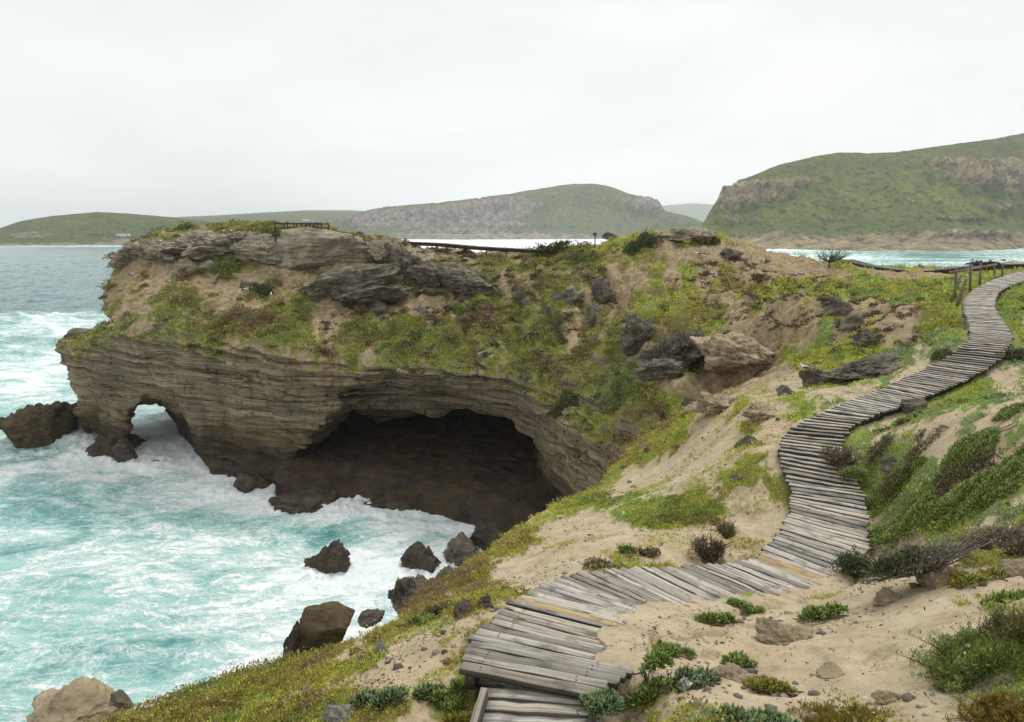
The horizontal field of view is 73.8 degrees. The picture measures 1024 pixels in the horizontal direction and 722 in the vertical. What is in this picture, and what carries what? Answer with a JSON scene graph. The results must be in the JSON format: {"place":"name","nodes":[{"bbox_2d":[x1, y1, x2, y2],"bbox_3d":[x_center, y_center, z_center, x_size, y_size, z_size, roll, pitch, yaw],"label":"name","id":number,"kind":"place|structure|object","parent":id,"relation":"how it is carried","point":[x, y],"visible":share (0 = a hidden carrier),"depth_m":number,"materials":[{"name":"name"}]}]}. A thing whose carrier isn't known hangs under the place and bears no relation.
{"place":"outdoors","nodes":[
{"label":"outdoors","id":0,"kind":"place"},
{"bbox_2d":[0,212,212,245],"bbox_3d":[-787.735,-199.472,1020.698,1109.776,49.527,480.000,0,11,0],"label":"hill","id":1,"kind":"structure","parent":0,"point":[97,228],"depth_m":934.73,"materials":[{"name":"plant"}]},
{"bbox_2d":[174,210,358,225],"bbox_3d":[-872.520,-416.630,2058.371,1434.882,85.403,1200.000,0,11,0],"label":"hill","id":2,"kind":"structure","parent":0,"point":[321,216],"depth_m":1990.32,"materials":[{"name":"plant"}]},
{"bbox_2d":[54,220,669,532],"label":"headland","id":3,"kind":"structure","parent":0,"point":[473,448],"depth_m":49.79,"materials":[{"name":"stone"}]},
{"bbox_2d":[108,237,176,266],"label":"rock outcrop","id":4,"kind":"object","parent":3,"relation":"on","point":[130,252],"visible":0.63,"depth_m":60.04,"materials":[{"name":"stone"}]},
{"bbox_2d":[166,256,198,275],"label":"boulder","id":5,"kind":"object","parent":3,"relation":"on","point":[186,262],"visible":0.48,"depth_m":58.42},
{"bbox_2d":[141,229,277,259],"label":"rock outcrop","id":6,"kind":"object","parent":3,"relation":"on","point":[201,244],"visible":0.66,"depth_m":59.70,"materials":[{"name":"stone"}]},
{"bbox_2d":[204,253,241,275],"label":"shrub","id":7,"kind":"object","parent":3,"relation":"on","point":[229,263],"visible":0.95,"depth_m":58.29,"materials":[{"name":"green plant"}]},
{"bbox_2d":[229,240,281,264],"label":"rock outcrop","id":8,"kind":"object","parent":3,"relation":"on","point":[267,253],"visible":0.54,"depth_m":58.42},
{"bbox_2d":[228,227,377,269],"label":"rock outcrop","id":9,"kind":"object","parent":3,"relation":"on","point":[299,248],"visible":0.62,"depth_m":58.31,"materials":[{"name":"stone"}]},
{"bbox_2d":[298,263,413,304],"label":"boulder","id":10,"kind":"object","parent":3,"relation":"on","point":[362,283],"visible":0.94,"depth_m":53.14,"materials":[{"name":"stone"}]},
{"bbox_2d":[55,218,670,467],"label":"ground cover","id":11,"kind":"object","parent":3,"relation":"on","point":[166,302],"visible":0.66,"depth_m":49.79,"materials":[{"name":"green plant"}]},
{"bbox_2d":[56,220,679,466],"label":"scrub cushions","id":12,"kind":"object","parent":3,"relation":"on","point":[576,254],"visible":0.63,"depth_m":50.03,"materials":[{"name":"green plant"}]},
{"bbox_2d":[367,235,430,274],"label":"rock outcrop","id":13,"kind":"object","parent":3,"relation":"on","point":[385,249],"visible":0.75,"depth_m":58.06,"materials":[{"name":"stone"}]},
{"bbox_2d":[403,260,441,286],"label":"rock outcrop","id":14,"kind":"object","parent":3,"relation":"on","point":[422,273],"visible":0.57,"depth_m":56.05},
{"bbox_2d":[434,262,498,295],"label":"rock outcrop","id":15,"kind":"object","parent":3,"relation":"on","point":[462,278],"visible":0.71,"depth_m":53.96,"materials":[{"name":"stone"}]},
{"bbox_2d":[404,241,558,256],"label":"boardwalk","id":16,"kind":"structure","parent":3,"relation":"on","point":[472,247],"depth_m":63.63,"materials":[{"name":"grey wood"}]},
{"bbox_2d":[306,240,669,457],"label":"dry scrub","id":17,"kind":"object","parent":3,"relation":"on","point":[443,250],"visible":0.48,"depth_m":50.17,"materials":[{"name":"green plant"}]},
{"bbox_2d":[534,239,578,254],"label":"shrub","id":18,"kind":"object","parent":3,"relation":"on","point":[558,245],"visible":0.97,"depth_m":62.23,"materials":[{"name":"green plant"}]},
{"bbox_2d":[543,386,583,417],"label":"shrub","id":19,"kind":"object","parent":3,"relation":"on","point":[559,404],"visible":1,"depth_m":37.84,"materials":[{"name":"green plant"}]},
{"bbox_2d":[591,276,615,304],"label":"crag","id":20,"kind":"structure","parent":3,"relation":"on","point":[603,291],"depth_m":48.81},
{"bbox_2d":[619,313,657,355],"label":"crag","id":21,"kind":"structure","parent":3,"relation":"on","point":[637,332],"depth_m":38.99,"materials":[{"name":"stone"}]},
{"bbox_2d":[0,239,1023,721],"bbox_3d":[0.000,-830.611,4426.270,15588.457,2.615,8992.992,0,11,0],"label":"sea","id":22,"kind":"structure","parent":0,"point":[164,561],"depth_m":40.08,"materials":[{"name":"liquid"}]},
{"bbox_2d":[0,401,78,448],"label":"sea rock","id":23,"kind":"object","parent":22,"relation":"in","point":[37,425],"visible":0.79,"depth_m":57.89,"materials":[{"name":"stone"}]},
{"bbox_2d":[85,433,146,457],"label":"sea rock","id":24,"kind":"object","parent":22,"relation":"in","point":[134,440],"visible":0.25,"depth_m":56.53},
{"bbox_2d":[112,438,137,462],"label":"sea rock","id":25,"kind":"object","parent":22,"relation":"in","point":[123,450],"visible":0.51,"depth_m":53.53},
{"bbox_2d":[233,472,271,493],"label":"sea rock","id":26,"kind":"object","parent":22,"relation":"in","point":[247,483],"visible":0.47,"depth_m":47.77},
{"bbox_2d":[268,485,336,513],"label":"sea rock","id":27,"kind":"object","parent":22,"relation":"in","point":[313,499],"visible":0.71,"depth_m":44.62,"materials":[{"name":"stone"}]},
{"bbox_2d":[304,538,350,573],"bbox_3d":[-9.901,11.119,36.760,2.728,3.170,1.569,0,11,0],"label":"sea rock","id":28,"kind":"object","parent":22,"relation":"in","point":[332,557],"visible":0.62,"depth_m":36.27,"materials":[{"name":"stone"}]},
{"bbox_2d":[358,608,384,628],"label":"rock","id":29,"kind":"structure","parent":22,"relation":"in","point":[372,617],"depth_m":17.45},
{"bbox_2d":[364,495,414,510],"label":"sea rock","id":30,"kind":"object","parent":22,"relation":"in","point":[390,502],"visible":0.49,"depth_m":44.74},
{"bbox_2d":[387,574,426,613],"bbox_3d":[-2.720,6.530,18.989,1.476,1.447,1.236,0,11,0],"label":"rock","id":31,"kind":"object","parent":22,"relation":"in","point":[404,589],"visible":0.52,"depth_m":18.62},
{"bbox_2d":[400,541,440,572],"bbox_3d":[-4.779,10.996,37.112,2.272,2.474,1.512,5,12,24],"label":"sea rock","id":32,"kind":"object","parent":22,"relation":"in","point":[418,555],"visible":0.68,"depth_m":36.47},
{"bbox_2d":[442,531,478,565],"bbox_3d":[-2.853,10.532,37.831,2.098,1.801,2.042,0,11,0],"label":"sea rock","id":33,"kind":"object","parent":22,"relation":"in","point":[461,548],"visible":0.76,"depth_m":37.31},
{"bbox_2d":[469,520,503,549],"bbox_3d":[-1.265,10.103,39.279,2.326,1.475,1.968,10,14,41],"label":"sea rock","id":34,"kind":"object","parent":22,"relation":"in","point":[484,533],"visible":0.66,"depth_m":38.93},
{"bbox_2d":[0,0,1023,227],"label":"sky","id":35,"kind":"structure","parent":0,"point":[165,108],"materials":[{"name":"white"}]},
{"bbox_2d":[327,183,703,239],"bbox_3d":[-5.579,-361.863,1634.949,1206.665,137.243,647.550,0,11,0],"label":"hill","id":36,"kind":"structure","parent":0,"point":[576,211],"depth_m":1548.23,"materials":[{"name":"plant"}]},
{"bbox_2d":[146,229,1023,721],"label":"terrain","id":37,"kind":"structure","parent":0,"point":[864,651],"depth_m":11.55,"materials":[{"name":"sand"}]},
{"bbox_2d":[26,677,136,721],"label":"crag","id":38,"kind":"structure","parent":37,"relation":"on","point":[83,699],"depth_m":7.85,"materials":[{"name":"stone"}]},
{"bbox_2d":[108,689,132,709],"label":"boulder","id":39,"kind":"object","parent":37,"relation":"on","point":[119,698],"visible":0.96,"depth_m":7.51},
{"bbox_2d":[283,621,299,658],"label":"boulder","id":40,"kind":"object","parent":37,"relation":"on","point":[291,641],"visible":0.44,"depth_m":10.16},
{"bbox_2d":[298,601,354,655],"bbox_3d":[-2.958,4.336,10.588,0.995,1.134,0.906,0,11,0],"label":"boulder","id":41,"kind":"object","parent":37,"relation":"on","point":[327,623],"visible":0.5,"depth_m":10.28,"materials":[{"name":"stone"}]},
{"bbox_2d":[320,704,354,721],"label":"stone","id":42,"kind":"object","parent":37,"relation":"on","point":[331,714],"visible":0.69,"depth_m":4.88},
{"bbox_2d":[345,683,410,712],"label":"succulent plant","id":43,"kind":"object","parent":37,"relation":"on","point":[384,696],"visible":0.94,"depth_m":5.00,"materials":[{"name":"green plant"}]},
{"bbox_2d":[412,681,444,702],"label":"succulent plant","id":44,"kind":"object","parent":37,"relation":"on","point":[424,691],"visible":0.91,"depth_m":5.17,"materials":[{"name":"green plant"}]},
{"bbox_2d":[428,677,469,714],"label":"succulent plant","id":45,"kind":"object","parent":37,"relation":"on","point":[450,698],"visible":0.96,"depth_m":5.13,"materials":[{"name":"green plant"}]},
{"bbox_2d":[440,707,472,721],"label":"succulent plant","id":46,"kind":"object","parent":37,"relation":"on","point":[461,716],"visible":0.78,"depth_m":4.96,"materials":[{"name":"green plant"}]},
{"bbox_2d":[470,679,604,721],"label":"wooden steps","id":47,"kind":"structure","parent":37,"relation":"on","point":[495,701],"depth_m":4.71,"materials":[{"name":"grey wood"}]},
{"bbox_2d":[89,238,1023,721],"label":"scrub cushions","id":48,"kind":"object","parent":37,"relation":"on","point":[229,684],"visible":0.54,"depth_m":7.61,"materials":[{"name":"green plant"}]},
{"bbox_2d":[121,226,1023,721],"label":"ground cover","id":49,"kind":"object","parent":37,"relation":"on","point":[483,582],"visible":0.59,"depth_m":15.21,"materials":[{"name":"green plant"}]},
{"bbox_2d":[576,686,627,721],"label":"succulent plant","id":50,"kind":"object","parent":37,"relation":"on","point":[604,700],"visible":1,"depth_m":4.52,"materials":[{"name":"green plant"}]},
{"bbox_2d":[622,223,663,253],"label":"shrub","id":51,"kind":"object","parent":37,"relation":"on","point":[644,239],"visible":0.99,"depth_m":54.55,"materials":[{"name":"green plant"}]},
{"bbox_2d":[624,646,675,707],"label":"succulent plant","id":52,"kind":"object","parent":37,"relation":"on","point":[659,658],"visible":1,"depth_m":5.04,"materials":[{"name":"green plant"}]},
{"bbox_2d":[285,369,1023,721],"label":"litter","id":53,"kind":"object","parent":37,"relation":"on","point":[689,609],"visible":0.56,"depth_m":6.28,"materials":[{"name":"brown plant"}]},
{"bbox_2d":[634,358,685,381],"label":"crag","id":54,"kind":"structure","parent":37,"relation":"on","point":[658,369],"depth_m":32.54,"materials":[{"name":"stone"}]},
{"bbox_2d":[640,326,705,369],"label":"crag","id":55,"kind":"structure","parent":37,"relation":"on","point":[682,346],"depth_m":34.32,"materials":[{"name":"stone"}]},
{"bbox_2d":[651,639,696,659],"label":"succulent plant","id":56,"kind":"object","parent":37,"relation":"on","point":[671,647],"visible":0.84,"depth_m":5.57,"materials":[{"name":"green plant"}]},
{"bbox_2d":[342,357,1021,718],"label":"pebbles","id":57,"kind":"object","parent":37,"relation":"on","point":[906,697],"visible":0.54,"depth_m":5.99,"materials":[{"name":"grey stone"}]},
{"bbox_2d":[662,226,716,243],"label":"rock outcrop","id":58,"kind":"object","parent":37,"relation":"on","point":[699,234],"visible":0.82,"depth_m":54.50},
{"bbox_2d":[668,664,721,693],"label":"succulent plant","id":59,"kind":"object","parent":37,"relation":"on","point":[701,675],"visible":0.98,"depth_m":4.94,"materials":[{"name":"green plant"}]},
{"bbox_2d":[687,522,733,564],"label":"shrub","id":60,"kind":"object","parent":37,"relation":"on","point":[712,552],"visible":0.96,"depth_m":10.86,"materials":[{"name":"brown plant"}]},
{"bbox_2d":[684,391,738,414],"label":"crag","id":61,"kind":"structure","parent":37,"relation":"on","point":[709,404],"depth_m":21.09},
{"bbox_2d":[693,611,744,625],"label":"succulent plant","id":62,"kind":"object","parent":37,"relation":"on","point":[716,618],"visible":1,"depth_m":6.82,"materials":[{"name":"green plant"}]},
{"bbox_2d":[713,516,740,539],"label":"shrub","id":63,"kind":"object","parent":37,"relation":"on","point":[730,532],"visible":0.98,"depth_m":10.90,"materials":[{"name":"green plant"}]},
{"bbox_2d":[709,662,753,683],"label":"rock","id":64,"kind":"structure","parent":37,"relation":"on","point":[733,672],"depth_m":5.14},
{"bbox_2d":[689,331,774,374],"bbox_3d":[10.747,-0.184,32.353,4.224,2.549,4.336,0,11,0],"label":"rock outcrop","id":65,"kind":"object","parent":37,"relation":"on","point":[733,352],"visible":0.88,"depth_m":31.05,"materials":[{"name":"stone"}]},
{"bbox_2d":[720,649,758,668],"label":"succulent plant","id":66,"kind":"object","parent":37,"relation":"on","point":[741,659],"visible":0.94,"depth_m":5.54,"materials":[{"name":"green plant"}]},
{"bbox_2d":[459,271,1023,698],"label":"boardwalk","id":67,"kind":"structure","parent":37,"relation":"on","point":[542,637],"depth_m":9.58,"materials":[{"name":"grey wood"}]},
{"bbox_2d":[725,596,766,613],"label":"succulent plant","id":68,"kind":"object","parent":37,"relation":"on","point":[744,604],"visible":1,"depth_m":8.10,"materials":[{"name":"green plant"}]},
{"bbox_2d":[705,701,802,721],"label":"succulent plant","id":69,"kind":"object","parent":37,"relation":"on","point":[750,714],"visible":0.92,"depth_m":4.12,"materials":[{"name":"green plant"}]},
{"bbox_2d":[741,400,777,421],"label":"crag","id":70,"kind":"structure","parent":37,"relation":"on","point":[756,411],"depth_m":16.90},
{"bbox_2d":[742,674,804,696],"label":"succulent plant","id":71,"kind":"object","parent":37,"relation":"on","point":[766,684],"visible":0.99,"depth_m":4.91,"materials":[{"name":"green plant"}]},
{"bbox_2d":[755,617,812,645],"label":"rock","id":72,"kind":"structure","parent":37,"relation":"on","point":[772,632],"depth_m":6.11,"materials":[{"name":"stone"}]},
{"bbox_2d":[798,365,831,387],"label":"crag","id":73,"kind":"structure","parent":37,"relation":"on","point":[810,377],"depth_m":20.81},
{"bbox_2d":[792,601,849,623],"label":"succulent plant","id":74,"kind":"object","parent":37,"relation":"on","point":[820,612],"visible":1,"depth_m":6.73,"materials":[{"name":"green plant"}]},
{"bbox_2d":[816,661,844,678],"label":"stone","id":75,"kind":"object","parent":37,"relation":"on","point":[829,670],"visible":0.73,"depth_m":5.20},
{"bbox_2d":[828,296,853,315],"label":"crag","id":76,"kind":"structure","parent":37,"relation":"on","point":[838,306],"depth_m":30.55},
{"bbox_2d":[786,699,896,721],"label":"shrub","id":77,"kind":"object","parent":37,"relation":"on","point":[822,716],"visible":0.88,"depth_m":4.11,"materials":[{"name":"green plant"}]},
{"bbox_2d":[814,434,870,469],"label":"shrub","id":78,"kind":"object","parent":37,"relation":"on","point":[843,458],"visible":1,"depth_m":13.22,"materials":[{"name":"brown plant"}]},
{"bbox_2d":[673,252,1018,559],"bbox_3d":[18.075,-0.484,47.791,21.250,14.170,82.756,7,13,31],"label":"dry scrub","id":79,"kind":"object","parent":37,"relation":"on","point":[758,276],"visible":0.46,"depth_m":32.19,"materials":[{"name":"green plant"}]},
{"bbox_2d":[837,313,863,330],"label":"crag","id":80,"kind":"structure","parent":37,"relation":"on","point":[849,323],"depth_m":28.26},
{"bbox_2d":[834,465,868,480],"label":"succulent plant","id":81,"kind":"object","parent":37,"relation":"on","point":[857,472],"visible":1,"depth_m":12.89,"materials":[{"name":"green plant"}]},
{"bbox_2d":[828,544,883,582],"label":"shrub","id":82,"kind":"object","parent":37,"relation":"on","point":[851,564],"visible":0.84,"depth_m":9.92,"materials":[{"name":"green plant"}]},
{"bbox_2d":[818,351,907,383],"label":"crag","id":83,"kind":"structure","parent":37,"relation":"on","point":[875,365],"depth_m":19.21,"materials":[{"name":"stone"}]},
{"bbox_2d":[850,328,876,345],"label":"crag","id":84,"kind":"structure","parent":37,"relation":"on","point":[865,336],"depth_m":24.66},
{"bbox_2d":[864,428,895,468],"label":"shrub","id":85,"kind":"object","parent":37,"relation":"on","point":[875,450],"visible":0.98,"depth_m":13.25,"materials":[{"name":"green plant"}]},
{"bbox_2d":[871,690,901,704],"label":"stone","id":86,"kind":"object","parent":37,"relation":"on","point":[882,697],"visible":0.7,"depth_m":4.47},
{"bbox_2d":[872,587,902,606],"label":"stone","id":87,"kind":"object","parent":37,"relation":"on","point":[884,597],"visible":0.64,"depth_m":6.71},
{"bbox_2d":[858,535,933,575],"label":"shrub","id":88,"kind":"object","parent":37,"relation":"on","point":[881,564],"visible":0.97,"depth_m":6.75,"materials":[{"name":"green plant"}]},
{"bbox_2d":[865,456,926,517],"bbox_3d":[6.650,2.134,12.093,1.105,1.168,0.721,4,12,19],"label":"succulent plant","id":89,"kind":"object","parent":37,"relation":"on","point":[917,461],"visible":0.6,"depth_m":11.87,"materials":[{"name":"green plant"}]},
{"bbox_2d":[871,425,942,505],"bbox_3d":[6.903,1.789,11.950,1.000,1.513,0.865,4,12,19],"label":"shrub","id":90,"kind":"object","parent":37,"relation":"on","point":[898,475],"visible":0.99,"depth_m":11.96,"materials":[{"name":"green plant"}]},
{"bbox_2d":[867,487,951,554],"bbox_3d":[6.314,2.461,10.919,1.212,1.184,0.949,5,12,23],"label":"succulent plant","id":91,"kind":"object","parent":37,"relation":"on","point":[922,504],"visible":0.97,"depth_m":10.86,"materials":[{"name":"green plant"}]},
{"bbox_2d":[900,398,928,413],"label":"stone","id":92,"kind":"object","parent":37,"relation":"on","point":[913,405],"visible":0.54,"depth_m":15.17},
{"bbox_2d":[844,507,1000,593],"bbox_3d":[4.167,1.978,6.918,1.449,0.952,1.106,0,11,0],"label":"shrub","id":93,"kind":"object","parent":37,"relation":"on","point":[944,554],"visible":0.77,"depth_m":6.76,"materials":[{"name":"grey plant"}]},
{"bbox_2d":[842,259,1023,273],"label":"boardwalk","id":94,"kind":"structure","parent":37,"relation":"on","point":[946,270],"depth_m":54.80,"materials":[{"name":"grey wood"}]},
{"bbox_2d":[916,560,962,589],"bbox_3d":[4.295,2.217,6.719,0.562,0.470,0.501,6,13,30],"label":"rock","id":95,"kind":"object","parent":37,"relation":"on","point":[934,578],"visible":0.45,"depth_m":6.66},
{"bbox_2d":[888,604,1023,693],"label":"shrub","id":96,"kind":"object","parent":37,"relation":"on","point":[963,653],"visible":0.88,"depth_m":4.41,"materials":[{"name":"green plant"}]},
{"bbox_2d":[926,445,995,501],"bbox_3d":[6.989,1.804,10.739,0.933,1.061,0.667,0,11,0],"label":"succulent plant","id":97,"kind":"object","parent":37,"relation":"on","point":[946,472],"visible":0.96,"depth_m":10.73,"materials":[{"name":"green plant"}]},
{"bbox_2d":[929,663,992,693],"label":"shrub","id":98,"kind":"object","parent":37,"relation":"on","point":[949,678],"visible":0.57,"depth_m":4.39,"materials":[{"name":"green plant"}]},
{"bbox_2d":[922,465,1009,530],"bbox_3d":[6.769,2.077,10.164,0.969,1.181,0.888,0,11,0],"label":"succulent plant","id":99,"kind":"object","parent":37,"relation":"on","point":[965,489],"visible":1,"depth_m":10.14,"materials":[{"name":"green plant"}]},
{"bbox_2d":[942,566,1009,588],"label":"succulent plant","id":100,"kind":"object","parent":37,"relation":"on","point":[960,577],"visible":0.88,"depth_m":6.46,"materials":[{"name":"green plant"}]},
{"bbox_2d":[949,263,1003,306],"bbox_3d":[24.462,-4.431,35.764,1.000,1.685,26.254,8,14,37],"label":"railing","id":101,"kind":"object","parent":37,"relation":"on","point":[957,282],"visible":0.78,"depth_m":29.97,"materials":[{"name":"grey wood"}]},
{"bbox_2d":[939,418,1016,480],"bbox_3d":[7.367,1.426,10.788,1.009,1.064,0.770,6,13,30],"label":"succulent plant","id":102,"kind":"object","parent":37,"relation":"on","point":[989,434],"visible":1,"depth_m":10.82,"materials":[{"name":"green plant"}]},
{"bbox_2d":[943,682,1023,721],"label":"shrub","id":103,"kind":"object","parent":37,"relation":"on","point":[1005,708],"visible":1,"depth_m":3.80,"materials":[{"name":"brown plant"}]},
{"bbox_2d":[949,515,1023,550],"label":"shrub","id":104,"kind":"object","parent":37,"relation":"on","point":[993,536],"visible":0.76,"depth_m":7.26,"materials":[{"name":"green plant"}]},
{"bbox_2d":[967,457,1023,512],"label":"succulent plant","id":105,"kind":"object","parent":37,"relation":"on","point":[1017,476],"visible":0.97,"depth_m":9.78,"materials":[{"name":"green plant"}]},
{"bbox_2d":[974,597,1023,645],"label":"shrub","id":106,"kind":"object","parent":37,"relation":"on","point":[998,624],"visible":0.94,"depth_m":4.41,"materials":[{"name":"green plant"}]},
{"bbox_2d":[979,588,1023,605],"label":"succulent plant","id":107,"kind":"object","parent":37,"relation":"on","point":[998,596],"visible":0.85,"depth_m":5.76,"materials":[{"name":"green plant"}]},
{"bbox_2d":[991,401,1023,421],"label":"succulent plant","id":108,"kind":"object","parent":37,"relation":"on","point":[1006,411],"visible":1,"depth_m":10.90,"materials":[{"name":"green plant"}]},
{"bbox_2d":[992,534,1023,557],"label":"shrub","id":109,"kind":"object","parent":37,"relation":"on","point":[1018,545],"visible":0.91,"depth_m":6.82,"materials":[{"name":"green plant"}]},
{"bbox_2d":[997,558,1023,576],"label":"stone","id":110,"kind":"object","parent":37,"relation":"on","point":[1013,567],"visible":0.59,"depth_m":6.42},
{"bbox_2d":[662,203,713,221],"bbox_3d":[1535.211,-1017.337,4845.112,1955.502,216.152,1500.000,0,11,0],"label":"hill","id":111,"kind":"structure","parent":0,"point":[699,212],"depth_m":4853.86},
{"bbox_2d":[701,133,1023,250],"bbox_3d":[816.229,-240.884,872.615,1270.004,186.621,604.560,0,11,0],"label":"hill","id":112,"kind":"structure","parent":0,"point":[967,196],"depth_m":784.29,"materials":[{"name":"plant"}]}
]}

